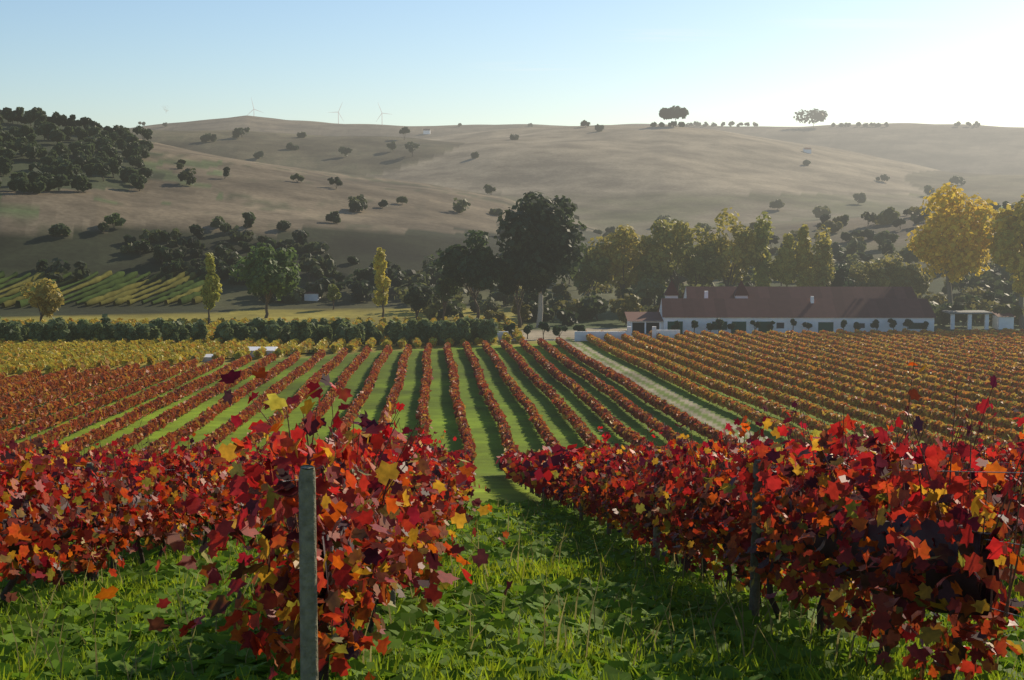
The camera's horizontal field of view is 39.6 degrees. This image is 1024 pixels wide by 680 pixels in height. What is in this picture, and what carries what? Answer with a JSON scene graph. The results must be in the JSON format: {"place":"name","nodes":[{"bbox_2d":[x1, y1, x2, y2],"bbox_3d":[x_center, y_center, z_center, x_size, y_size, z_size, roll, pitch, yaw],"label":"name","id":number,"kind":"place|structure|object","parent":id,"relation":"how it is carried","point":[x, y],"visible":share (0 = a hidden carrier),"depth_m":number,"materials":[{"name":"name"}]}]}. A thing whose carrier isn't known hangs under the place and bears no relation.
{"place":"outdoors","nodes":[
{"label":"outdoors","id":0,"kind":"place"},
{"bbox_2d":[226,349,313,357],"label":"vehicles","id":1,"kind":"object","parent":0,"point":[291,352],"depth_m":224.13,"materials":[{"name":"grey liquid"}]},
{"bbox_2d":[0,114,1023,504],"bbox_3d":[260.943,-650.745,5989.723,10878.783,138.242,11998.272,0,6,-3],"label":"ground","id":2,"kind":"structure","parent":0,"point":[640,178],"depth_m":507.27,"materials":[{"name":"plant"}]},
{"bbox_2d":[0,270,204,307],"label":"distant vineyard rows","id":3,"kind":"object","parent":2,"relation":"on","point":[118,288],"visible":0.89,"depth_m":353.27,"materials":[{"name":"green plant"}]},
{"bbox_2d":[250,98,387,124],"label":"wind turbines","id":4,"kind":"object","parent":2,"relation":"on","point":[338,112],"visible":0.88,"depth_m":6382.33,"materials":[{"name":"white metal"}]},
{"bbox_2d":[88,460,760,467],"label":"post caps","id":5,"kind":"object","parent":2,"relation":"on","point":[313,466],"visible":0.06,"depth_m":5.92,"materials":[{"name":"grey metal"}]},
{"bbox_2d":[0,362,1023,679],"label":"vine leaves","id":6,"kind":"object","parent":2,"relation":"on","point":[390,550],"visible":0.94,"depth_m":8.55,"materials":[{"name":"red plant"}]},
{"bbox_2d":[0,316,1023,508],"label":"vineyard rows","id":7,"kind":"object","parent":2,"relation":"on","point":[808,351],"visible":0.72,"depth_m":159.38,"materials":[{"name":"red plant"}]},
{"bbox_2d":[0,331,1023,679],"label":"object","id":8,"kind":"object","parent":2,"relation":"on","point":[306,517],"visible":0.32,"depth_m":8.84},
{"bbox_2d":[0,340,1023,622],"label":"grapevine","id":9,"kind":"object","parent":2,"relation":"on","point":[928,532],"visible":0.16,"depth_m":7.78,"materials":[{"name":"red plant"}]},
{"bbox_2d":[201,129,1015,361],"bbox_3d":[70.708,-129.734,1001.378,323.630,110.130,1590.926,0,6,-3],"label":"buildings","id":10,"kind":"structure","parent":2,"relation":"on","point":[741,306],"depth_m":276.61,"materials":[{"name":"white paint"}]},
{"bbox_2d":[0,489,1023,679],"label":"grass","id":11,"kind":"structure","parent":0,"point":[588,598],"depth_m":10.32,"materials":[{"name":"green plant"}]},
{"bbox_2d":[0,0,1023,127],"label":"sky","id":12,"kind":"structure","parent":0,"point":[111,63],"materials":[{"name":"blue"}]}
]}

